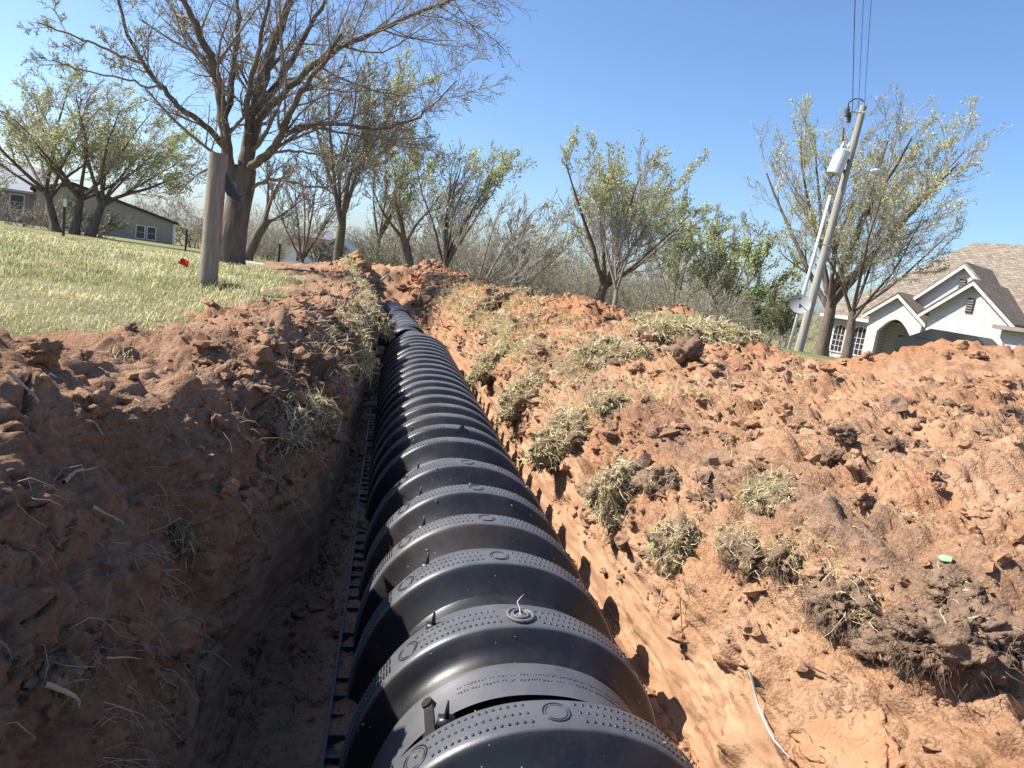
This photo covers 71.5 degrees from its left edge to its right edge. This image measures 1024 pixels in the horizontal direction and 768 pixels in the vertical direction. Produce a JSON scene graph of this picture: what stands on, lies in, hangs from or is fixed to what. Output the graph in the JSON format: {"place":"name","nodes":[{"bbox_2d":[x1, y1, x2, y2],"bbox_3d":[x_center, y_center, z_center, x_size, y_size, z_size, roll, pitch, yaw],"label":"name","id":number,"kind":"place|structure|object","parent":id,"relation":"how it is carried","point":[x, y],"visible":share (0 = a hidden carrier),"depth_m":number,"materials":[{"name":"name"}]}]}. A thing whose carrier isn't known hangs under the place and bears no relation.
{"place":"outdoors","nodes":[
{"label":"outdoors","id":0,"kind":"place"},
{"bbox_2d":[0,221,838,361],"bbox_3d":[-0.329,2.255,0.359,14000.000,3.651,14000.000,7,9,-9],"label":"ground","id":1,"kind":"structure","parent":0,"point":[805,354],"depth_m":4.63,"materials":[{"name":"plant"}]},
{"bbox_2d":[0,198,57,227],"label":"dry bush","id":2,"kind":"object","parent":1,"relation":"on","point":[24,221],"visible":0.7,"depth_m":33.00,"materials":[{"name":"plant"}]},
{"bbox_2d":[18,195,86,231],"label":"dry bush","id":3,"kind":"object","parent":1,"relation":"on","point":[39,217],"visible":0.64,"depth_m":32.33,"materials":[{"name":"plant"}]},
{"bbox_2d":[62,199,66,236],"bbox_3d":[-11.456,-3.971,18.172,0.068,1.493,0.036,5,10,-21],"label":"steel stake","id":4,"kind":"object","parent":1,"relation":"on","point":[64,215],"visible":0.76,"depth_m":18.11,"materials":[{"name":"white paint"}]},
{"bbox_2d":[0,55,148,231],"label":"leafing tree","id":5,"kind":"object","parent":1,"relation":"on","point":[49,195],"visible":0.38,"depth_m":30.39,"materials":[{"name":"green plant"}]},
{"bbox_2d":[0,162,178,244],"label":"grey sided house","id":6,"kind":"structure","parent":1,"relation":"on","point":[151,227],"depth_m":66.88,"materials":[{"name":"beige"}]},
{"bbox_2d":[9,193,24,210],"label":"window","id":7,"kind":"structure","parent":6,"relation":"in","point":[18,199],"depth_m":64.58,"materials":[{"name":"glass"}]},
{"bbox_2d":[135,225,145,238],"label":"window","id":8,"kind":"structure","parent":6,"relation":"in","point":[140,229],"depth_m":68.31,"materials":[{"name":"white paint"}]},
{"bbox_2d":[146,226,156,240],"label":"window","id":9,"kind":"structure","parent":6,"relation":"in","point":[151,231],"depth_m":68.71,"materials":[{"name":"white paint"}]},
{"bbox_2d":[57,187,136,239],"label":"dry bush","id":10,"kind":"object","parent":1,"relation":"on","point":[109,226],"visible":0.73,"depth_m":32.51,"materials":[{"name":"brown plant"}]},
{"bbox_2d":[0,52,201,234],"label":"leafing tree","id":11,"kind":"object","parent":1,"relation":"on","point":[33,129],"visible":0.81,"depth_m":29.27,"materials":[{"name":"green plant"}]},
{"bbox_2d":[45,65,208,236],"bbox_3d":[-16.203,-9.579,30.978,6.960,7.029,6.638,7,9,-9],"label":"leafing tree","id":12,"kind":"object","parent":1,"relation":"on","point":[103,201],"visible":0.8,"depth_m":30.13,"materials":[{"name":"green plant"}]},
{"bbox_2d":[189,277,248,290],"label":"weed clump","id":13,"kind":"object","parent":1,"relation":"on","point":[225,285],"visible":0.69,"depth_m":5.67,"materials":[{"name":"green plant"}]},
{"bbox_2d":[198,152,243,287],"bbox_3d":[-2.327,-1.213,5.687,0.292,1.218,0.147,7,9,-9],"label":"wooden post","id":14,"kind":"object","parent":1,"relation":"on","point":[219,182],"visible":0.96,"depth_m":5.62,"materials":[{"name":"grey wood"}]},
{"bbox_2d":[13,0,537,265],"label":"bare spreading tree","id":15,"kind":"object","parent":1,"relation":"on","point":[257,111],"visible":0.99,"depth_m":10.63,"materials":[{"name":"brown plant"}]},
{"bbox_2d":[246,160,314,260],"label":"bare tree","id":16,"kind":"object","parent":1,"relation":"on","point":[257,236],"visible":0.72,"depth_m":22.53,"materials":[{"name":"brown plant"}]},
{"bbox_2d":[256,154,370,262],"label":"bare tree","id":17,"kind":"object","parent":1,"relation":"on","point":[302,254],"visible":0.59,"depth_m":28.24,"materials":[{"name":"green plant"}]},
{"bbox_2d":[281,231,360,263],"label":"house","id":18,"kind":"structure","parent":1,"relation":"on","point":[327,239],"depth_m":59.18,"materials":[{"name":"white paint"}]},
{"bbox_2d":[306,240,343,262],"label":"dry bush","id":19,"kind":"object","parent":1,"relation":"on","point":[322,254],"visible":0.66,"depth_m":34.61,"materials":[{"name":"grey plant"}]},
{"bbox_2d":[281,15,444,261],"bbox_3d":[-5.535,-8.182,24.715,4.553,8.783,4.701,3,11,-33],"label":"leafing tree","id":20,"kind":"object","parent":1,"relation":"on","point":[336,193],"visible":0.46,"depth_m":24.65,"materials":[{"name":"green plant"}]},
{"bbox_2d":[366,119,437,260],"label":"leafing tree","id":21,"kind":"object","parent":1,"relation":"on","point":[402,176],"visible":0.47,"depth_m":32.44,"materials":[{"name":"green plant"}]},
{"bbox_2d":[361,175,453,266],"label":"bare tree","id":22,"kind":"object","parent":1,"relation":"on","point":[406,253],"visible":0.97,"depth_m":23.04,"materials":[{"name":"brown plant"}]},
{"bbox_2d":[58,174,881,352],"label":"thicket","id":23,"kind":"object","parent":1,"relation":"on","point":[629,300],"visible":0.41,"depth_m":34.70,"materials":[{"name":"brown plant"}]},
{"bbox_2d":[403,119,536,267],"bbox_3d":[-1.725,-5.836,23.488,2.936,5.484,3.930,1,12,-41],"label":"leafing tree","id":24,"kind":"object","parent":1,"relation":"on","point":[483,198],"visible":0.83,"depth_m":23.34,"materials":[{"name":"green plant"}]},
{"bbox_2d":[429,184,562,284],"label":"bare tree","id":25,"kind":"object","parent":1,"relation":"on","point":[517,244],"visible":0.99,"depth_m":21.91,"materials":[{"name":"brown plant"}]},
{"bbox_2d":[499,193,583,286],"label":"bare tree","id":26,"kind":"object","parent":1,"relation":"on","point":[555,247],"visible":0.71,"depth_m":25.49,"materials":[{"name":"brown plant"}]},
{"bbox_2d":[578,147,676,304],"bbox_3d":[3.035,-4.630,21.782,2.837,5.142,3.098,3,10,-30],"label":"leafing tree","id":27,"kind":"object","parent":1,"relation":"on","point":[609,181],"visible":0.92,"depth_m":21.29,"materials":[{"name":"green plant"}]},
{"bbox_2d":[554,122,715,302],"bbox_3d":[3.945,-5.034,23.427,5.494,5.739,5.289,9,9,2],"label":"leafing tree","id":28,"kind":"object","parent":1,"relation":"on","point":[606,281],"visible":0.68,"depth_m":22.61,"materials":[{"name":"green plant"}]},
{"bbox_2d":[634,193,749,306],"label":"leafing tree","id":29,"kind":"object","parent":1,"relation":"on","point":[685,258],"visible":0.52,"depth_m":30.43,"materials":[{"name":"green plant"}]},
{"bbox_2d":[660,202,808,320],"bbox_3d":[9.062,-4.671,29.241,4.762,5.510,4.573,16,12,41],"label":"leafing tree","id":30,"kind":"object","parent":1,"relation":"on","point":[732,269],"visible":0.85,"depth_m":29.03,"materials":[{"name":"green plant"}]},
{"bbox_2d":[740,283,799,342],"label":"green shrub","id":31,"kind":"object","parent":1,"relation":"on","point":[755,291],"visible":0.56,"depth_m":27.40,"materials":[{"name":"green plant"}]},
{"bbox_2d":[766,279,801,346],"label":"green shrub","id":32,"kind":"object","parent":1,"relation":"on","point":[786,317],"visible":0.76,"depth_m":25.61,"materials":[{"name":"green plant"}]},
{"bbox_2d":[787,195,831,349],"bbox_3d":[8.277,-2.791,19.696,0.979,4.824,0.394,4,10,-27],"label":"satellite mast","id":33,"kind":"object","parent":1,"relation":"on","point":[800,303],"visible":0.95,"depth_m":19.71,"materials":[{"name":"grey metal"}]},
{"bbox_2d":[794,98,884,351],"bbox_3d":[9.202,-3.962,19.970,1.667,7.668,0.523,7,9,-9],"label":"utility pole","id":34,"kind":"object","parent":1,"relation":"on","point":[840,165],"visible":0.95,"depth_m":19.79,"materials":[{"name":"silver metal"}]},
{"bbox_2d":[852,7,854,108],"bbox_3d":[7.073,-9.743,14.493,0.016,5.366,10.143,13,10,29],"label":"overhead wire","id":35,"kind":"object","parent":34,"relation":"attached to","point":[853,55],"visible":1,"depth_m":17.67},
{"bbox_2d":[729,82,1013,356],"bbox_3d":[11.842,-5.241,23.507,7.389,9.051,7.861,7,9,-9],"label":"budding tree","id":36,"kind":"object","parent":1,"relation":"on","point":[832,297],"visible":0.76,"depth_m":22.83,"materials":[{"name":"green plant"}]},
{"bbox_2d":[789,148,972,358],"bbox_3d":[11.120,-3.800,22.172,5.311,6.361,5.701,12,10,22],"label":"budding tree","id":37,"kind":"object","parent":1,"relation":"on","point":[847,351],"visible":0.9,"depth_m":21.93,"materials":[{"name":"green plant"}]},
{"bbox_2d":[820,243,1023,357],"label":"white brick house","id":38,"kind":"structure","parent":1,"relation":"on","point":[977,289],"depth_m":37.07,"materials":[{"name":"brown"}]},
{"bbox_2d":[829,323,846,352],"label":"window","id":39,"kind":"structure","parent":38,"relation":"in","point":[838,336],"depth_m":40.65,"materials":[{"name":"white glass"}]},
{"bbox_2d":[853,325,866,355],"bbox_3d":[19.380,-2.425,39.759,0.090,1.723,0.876,1,12,-39],"label":"window","id":40,"kind":"structure","parent":38,"relation":"in","point":[860,331],"depth_m":39.73,"materials":[{"name":"white glass"}]},
{"bbox_2d":[894,329,997,349],"bbox_3d":[18.319,-1.361,29.075,1.800,1.419,4.500,1,12,-39],"label":"parked car","id":41,"kind":"object","parent":1,"relation":"on","point":[924,337],"visible":0.13,"depth_m":29.07,"materials":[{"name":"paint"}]},
{"bbox_2d":[0,249,1023,767],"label":"trench earth","id":42,"kind":"structure","parent":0,"point":[714,719],"depth_m":1.90,"materials":[{"name":"red soil"}]},
{"bbox_2d":[7,370,39,402],"bbox_3d":[-0.816,0.004,1.189,0.051,0.051,0.013,6,9,-14],"label":"root","id":43,"kind":"object","parent":42,"relation":"on","point":[16,378],"visible":1,"depth_m":1.18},
{"bbox_2d":[16,334,63,368],"bbox_3d":[-0.954,-0.064,1.439,0.086,0.075,0.089,15,11,38],"label":"soil clod","id":44,"kind":"object","parent":42,"relation":"on","point":[44,350],"visible":0.95,"depth_m":1.42,"materials":[{"name":"soil"}]},
{"bbox_2d":[42,681,80,707],"bbox_3d":[-0.574,0.401,0.912,0.015,0.073,0.064,10,9,10],"label":"root","id":45,"kind":"object","parent":42,"relation":"attached to","point":[54,687],"visible":0.98,"depth_m":0.90,"materials":[{"name":"plant"}]},
{"bbox_2d":[20,601,126,722],"bbox_3d":[-0.622,0.391,0.976,0.140,0.164,0.230,-35,12,-3],"label":"sod clump","id":46,"kind":"object","parent":42,"relation":"on","point":[73,675],"visible":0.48,"depth_m":0.94,"materials":[{"name":"soil"}]},
{"bbox_2d":[61,467,96,484],"bbox_3d":[-0.743,0.153,1.204,0.028,0.034,0.165,6,9,-16],"label":"root","id":47,"kind":"object","parent":42,"relation":"on","point":[67,479],"visible":1,"depth_m":1.21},
{"bbox_2d":[69,385,118,419],"bbox_3d":[-0.823,0.038,1.405,0.079,0.082,0.089,9,9,4],"label":"soil clod","id":48,"kind":"object","parent":42,"relation":"on","point":[101,401],"visible":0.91,"depth_m":1.38,"materials":[{"name":"soil"}]},
{"bbox_2d":[90,504,123,523],"bbox_3d":[-0.695,0.222,1.216,0.013,0.060,0.081,9,9,7],"label":"root","id":49,"kind":"object","parent":42,"relation":"on","point":[98,509],"visible":1,"depth_m":1.21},
{"bbox_2d":[104,656,140,659],"bbox_3d":[-0.591,0.423,1.095,0.018,0.091,0.147,7,9,-9],"label":"root","id":50,"kind":"object","parent":42,"relation":"on","point":[109,657],"visible":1,"depth_m":1.05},
{"bbox_2d":[124,322,137,331],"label":"soil clod","id":51,"kind":"object","parent":42,"relation":"on","point":[132,327],"visible":0.98,"depth_m":2.74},
{"bbox_2d":[165,509,216,586],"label":"sod clump","id":52,"kind":"object","parent":42,"relation":"on","point":[186,546],"visible":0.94,"depth_m":1.58,"materials":[{"name":"soil"}]},
{"bbox_2d":[209,413,229,429],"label":"soil clod","id":53,"kind":"object","parent":42,"relation":"on","point":[217,421],"visible":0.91,"depth_m":1.79,"materials":[{"name":"soil"}]},
{"bbox_2d":[268,338,290,354],"bbox_3d":[-0.958,-0.149,2.868,0.103,0.074,0.099,7,4,14],"label":"soil clod","id":54,"kind":"object","parent":42,"relation":"on","point":[276,346],"visible":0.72,"depth_m":2.85,"materials":[{"name":"soil"}]},
{"bbox_2d":[260,393,317,462],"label":"sod clump","id":55,"kind":"object","parent":42,"relation":"on","point":[291,430],"visible":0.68,"depth_m":2.51,"materials":[{"name":"plant"}]},
{"bbox_2d":[287,339,309,351],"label":"soil clod","id":56,"kind":"object","parent":42,"relation":"on","point":[297,343],"visible":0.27,"depth_m":3.02,"materials":[{"name":"soil"}]},
{"bbox_2d":[291,500,350,622],"bbox_3d":[-0.696,0.565,2.500,0.194,0.342,0.585,4,10,-23],"label":"root","id":57,"kind":"object","parent":42,"relation":"on","point":[319,546],"visible":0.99,"depth_m":2.58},
{"bbox_2d":[300,384,344,445],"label":"sod clump","id":58,"kind":"object","parent":42,"relation":"on","point":[330,420],"visible":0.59,"depth_m":2.75,"materials":[{"name":"plant"}]},
{"bbox_2d":[333,311,367,340],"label":"sod clump","id":59,"kind":"object","parent":42,"relation":"on","point":[340,317],"visible":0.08,"depth_m":4.39,"materials":[{"name":"soil"}]},
{"bbox_2d":[335,301,387,385],"bbox_3d":[-0.975,-0.239,4.440,0.330,0.641,0.465,-32,-17,-2],"label":"sod clump","id":60,"kind":"object","parent":42,"relation":"on","point":[367,359],"visible":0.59,"depth_m":4.39,"materials":[{"name":"plant"}]},
{"bbox_2d":[352,295,398,342],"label":"sod clump","id":61,"kind":"object","parent":42,"relation":"on","point":[381,326],"visible":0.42,"depth_m":6.48,"materials":[{"name":"plant"}]},
{"bbox_2d":[383,300,411,317],"bbox_3d":[-1.875,-1.125,11.359,0.470,0.330,2.065,6,9,-14],"label":"narrow pipe section","id":62,"kind":"object","parent":42,"relation":"on","point":[392,306],"visible":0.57,"depth_m":10.78,"materials":[{"name":"black plastic"}]},
{"bbox_2d":[377,326,420,351],"bbox_3d":[-1.262,-0.472,8.302,0.625,0.400,0.450,6,9,-14],"label":"swivel coupler","id":63,"kind":"object","parent":42,"relation":"on","point":[382,341],"visible":0.43,"depth_m":8.07,"materials":[{"name":"black plastic"}]},
{"bbox_2d":[387,311,424,333],"bbox_3d":[-1.436,-0.727,9.457,0.470,0.330,1.995,6,9,-14],"label":"narrow pipe section","id":64,"kind":"object","parent":42,"relation":"on","point":[401,318],"visible":0.56,"depth_m":9.22,"materials":[{"name":"black plastic"}]},
{"bbox_2d":[380,330,431,366],"bbox_3d":[-1.046,-0.358,7.831,0.770,0.445,0.620,7,9,-11],"label":"domed end piece","id":65,"kind":"object","parent":42,"relation":"on","point":[408,332],"visible":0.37,"depth_m":7.60,"materials":[{"name":"black plastic"}]},
{"bbox_2d":[373,334,459,391],"bbox_3d":[-0.855,-0.164,6.762,0.860,0.461,1.616,7,9,-11],"label":"leaching chamber","id":66,"kind":"object","parent":42,"relation":"on","point":[403,347],"visible":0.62,"depth_m":6.62,"materials":[{"name":"black plastic"}]},
{"bbox_2d":[365,354,478,443],"bbox_3d":[-0.606,0.106,5.287,0.860,0.461,1.616,7,9,-11],"label":"leaching chamber","id":67,"kind":"object","parent":42,"relation":"on","point":[404,375],"visible":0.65,"depth_m":5.14,"materials":[{"name":"black plastic"}]},
{"bbox_2d":[353,387,524,533],"bbox_3d":[-0.355,0.364,3.811,0.860,0.481,1.619,7,9,-11],"label":"leaching chamber","id":68,"kind":"object","parent":42,"relation":"on","point":[423,426],"visible":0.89,"depth_m":3.46,"materials":[{"name":"black plastic"}]},
{"bbox_2d":[320,460,656,767],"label":"leaching chamber","id":69,"kind":"object","parent":42,"relation":"on","point":[472,588],"visible":0.96,"depth_m":1.89,"materials":[{"name":"black plastic"}]},
{"bbox_2d":[464,338,517,390],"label":"sod clump","id":70,"kind":"object","parent":42,"relation":"on","point":[484,366],"visible":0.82,"depth_m":5.75,"materials":[{"name":"plant"}]},
{"bbox_2d":[483,285,498,296],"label":"soil clod","id":71,"kind":"object","parent":42,"relation":"on","point":[489,290],"visible":0.84,"depth_m":8.73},
{"bbox_2d":[463,285,542,314],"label":"sod clump","id":72,"kind":"object","parent":42,"relation":"on","point":[488,302],"visible":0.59,"depth_m":8.08,"materials":[{"name":"plant"}]},
{"bbox_2d":[0,338,1015,767],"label":"rootlets","id":73,"kind":"object","parent":42,"relation":"attached to","point":[266,494],"visible":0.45,"depth_m":1.53,"materials":[{"name":"plant"}]},
{"bbox_2d":[490,366,549,429],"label":"sod clump","id":74,"kind":"object","parent":42,"relation":"on","point":[511,400],"visible":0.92,"depth_m":4.57,"materials":[{"name":"plant"}]},
{"bbox_2d":[390,695,693,767],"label":"leaching chamber","id":75,"kind":"object","parent":42,"relation":"on","point":[533,731],"visible":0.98,"depth_m":1.28,"materials":[{"name":"black plastic"}]},
{"bbox_2d":[518,401,592,478],"bbox_3d":[0.304,0.251,3.632,0.681,0.304,0.423,-35,16,-35],"label":"sod clump","id":76,"kind":"object","parent":42,"relation":"on","point":[561,431],"visible":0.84,"depth_m":3.52,"materials":[{"name":"plant"}]},
{"bbox_2d":[254,254,950,530],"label":"straw litter","id":77,"kind":"object","parent":42,"relation":"on","point":[362,282],"visible":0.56,"depth_m":5.61,"materials":[{"name":"beige plant"}]},
{"bbox_2d":[583,384,631,421],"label":"sod clump","id":78,"kind":"object","parent":42,"relation":"on","point":[605,404],"visible":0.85,"depth_m":3.50,"materials":[{"name":"plant"}]},
{"bbox_2d":[575,454,642,546],"bbox_3d":[0.413,0.439,2.818,0.300,0.300,0.476,-18,13,21],"label":"sod clump","id":79,"kind":"object","parent":42,"relation":"on","point":[605,491],"visible":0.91,"depth_m":2.71,"materials":[{"name":"plant"}]},
{"bbox_2d":[564,328,659,372],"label":"sod clump","id":80,"kind":"object","parent":42,"relation":"on","point":[594,347],"visible":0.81,"depth_m":4.49,"materials":[{"name":"plant"}]},
{"bbox_2d":[627,361,646,373],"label":"soil clod","id":81,"kind":"object","parent":42,"relation":"on","point":[636,367],"visible":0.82,"depth_m":4.08,"materials":[{"name":"soil"}]},
{"bbox_2d":[629,461,680,501],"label":"sod clump","id":82,"kind":"object","parent":42,"relation":"on","point":[648,481],"visible":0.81,"depth_m":2.66,"materials":[{"name":"soil"}]},
{"bbox_2d":[636,507,710,589],"bbox_3d":[0.544,0.530,2.335,0.260,0.242,0.292,1,11,-38],"label":"sod clump","id":83,"kind":"object","parent":42,"relation":"on","point":[674,540],"visible":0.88,"depth_m":2.29,"materials":[{"name":"plant"}]},
{"bbox_2d":[664,334,705,363],"bbox_3d":[0.960,-0.188,3.962,0.228,0.171,0.216,-9,25,19],"label":"soil clod","id":84,"kind":"object","parent":42,"relation":"on","point":[684,348],"visible":1,"depth_m":3.91,"materials":[{"name":"soil"}]},
{"bbox_2d":[612,305,771,346],"bbox_3d":[1.292,-0.369,5.173,1.158,0.407,0.643,5,20,6],"label":"sod clump","id":85,"kind":"object","parent":42,"relation":"on","point":[659,326],"visible":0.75,"depth_m":5.06,"materials":[{"name":"plant"}]},
{"bbox_2d":[436,275,1023,678],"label":"turf thatch","id":86,"kind":"object","parent":42,"relation":"on","point":[502,335],"visible":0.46,"depth_m":4.49,"materials":[{"name":"beige plant"}]},
{"bbox_2d":[707,509,772,586],"bbox_3d":[0.670,0.468,2.082,0.211,0.202,0.326,-21,14,3],"label":"sod clump","id":87,"kind":"object","parent":42,"relation":"on","point":[742,549],"visible":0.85,"depth_m":2.04,"materials":[{"name":"plant"}]},
{"bbox_2d":[733,465,801,517],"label":"sod clump","id":88,"kind":"object","parent":42,"relation":"on","point":[759,499],"visible":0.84,"depth_m":2.26,"materials":[{"name":"plant"}]},
{"bbox_2d":[749,671,788,757],"bbox_3d":[0.591,0.751,1.622,0.035,0.115,0.159,5,9,-18],"label":"root","id":89,"kind":"object","parent":42,"relation":"attached to","point":[755,693],"visible":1,"depth_m":1.68,"materials":[{"name":"white plant"}]},
{"bbox_2d":[754,530,807,593],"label":"sod clump","id":90,"kind":"object","parent":42,"relation":"on","point":[781,550],"visible":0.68,"depth_m":1.89,"materials":[{"name":"soil"}]},
{"bbox_2d":[759,360,848,379],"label":"sod clump","id":91,"kind":"object","parent":42,"relation":"on","point":[802,376],"visible":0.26,"depth_m":3.90,"materials":[{"name":"green plant"}]},
{"bbox_2d":[814,445,844,464],"bbox_3d":[1.060,0.246,2.373,0.087,0.078,0.080,9,9,2],"label":"soil clod","id":92,"kind":"object","parent":42,"relation":"on","point":[836,456],"visible":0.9,"depth_m":2.35,"materials":[{"name":"soil"}]},
{"bbox_2d":[781,559,895,656],"bbox_3d":[0.812,0.556,1.718,0.282,0.274,0.408,-20,19,2],"label":"sod clump","id":93,"kind":"object","parent":42,"relation":"on","point":[832,607],"visible":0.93,"depth_m":1.67,"materials":[{"name":"soil"}]},
{"bbox_2d":[826,423,858,444],"bbox_3d":[1.166,0.175,2.513,0.108,0.075,0.108,9,10,-23],"label":"soil clod","id":94,"kind":"object","parent":42,"relation":"on","point":[843,433],"visible":1,"depth_m":2.49,"materials":[{"name":"soil"}]},
{"bbox_2d":[787,697,905,767],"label":"clay slab","id":95,"kind":"structure","parent":42,"relation":"on","point":[816,740],"depth_m":1.48,"materials":[{"name":"soil"}]},
{"bbox_2d":[847,489,876,509],"bbox_3d":[0.961,0.317,1.946,0.072,0.057,0.064,5,10,-20],"label":"soil clod","id":96,"kind":"object","parent":42,"relation":"on","point":[861,499],"visible":0.99,"depth_m":1.93,"materials":[{"name":"soil"}]},
{"bbox_2d":[858,351,873,360],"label":"soil clod","id":97,"kind":"object","parent":42,"relation":"on","point":[868,355],"visible":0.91,"depth_m":5.12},
{"bbox_2d":[836,620,898,681],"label":"sod clump","id":98,"kind":"object","parent":42,"relation":"on","point":[860,646],"visible":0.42,"depth_m":1.58,"materials":[{"name":"soil"}]},
{"bbox_2d":[873,435,904,452],"bbox_3d":[1.311,0.222,2.456,0.113,0.087,0.103,21,-1,-3],"label":"soil clod","id":99,"kind":"object","parent":42,"relation":"on","point":[892,443],"visible":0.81,"depth_m":2.43,"materials":[{"name":"soil"}]},
{"bbox_2d":[862,507,946,529],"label":"sod clump","id":100,"kind":"object","parent":42,"relation":"on","point":[898,512],"visible":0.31,"depth_m":1.90,"materials":[{"name":"brown plant"}]},
{"bbox_2d":[925,467,941,479],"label":"soil clod","id":101,"kind":"object","parent":42,"relation":"on","point":[932,473],"visible":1,"depth_m":2.11,"materials":[{"name":"soil"}]},
{"bbox_2d":[930,481,947,491],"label":"soil clod","id":102,"kind":"object","parent":42,"relation":"on","point":[939,486],"visible":1,"depth_m":2.07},
{"bbox_2d":[937,554,952,561],"bbox_3d":[1.033,0.415,1.692,0.029,0.007,0.032,-17,18,-19],"label":"leaf scrap","id":103,"kind":"object","parent":42,"relation":"on","point":[944,558],"visible":1,"depth_m":1.69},
{"bbox_2d":[867,590,1023,712],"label":"sod clump","id":104,"kind":"object","parent":42,"relation":"on","point":[977,637],"visible":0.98,"depth_m":1.38,"materials":[{"name":"soil"}]},
{"bbox_2d":[912,561,993,606],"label":"sod clump","id":105,"kind":"object","parent":42,"relation":"on","point":[948,582],"visible":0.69,"depth_m":1.57,"materials":[{"name":"soil"}]},
{"bbox_2d":[968,350,988,358],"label":"soil clod","id":106,"kind":"object","parent":42,"relation":"on","point":[977,354],"visible":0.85,"depth_m":4.59,"materials":[{"name":"soil"}]},
{"bbox_2d":[0,0,1023,316],"label":"sky","id":107,"kind":"structure","parent":0,"point":[693,76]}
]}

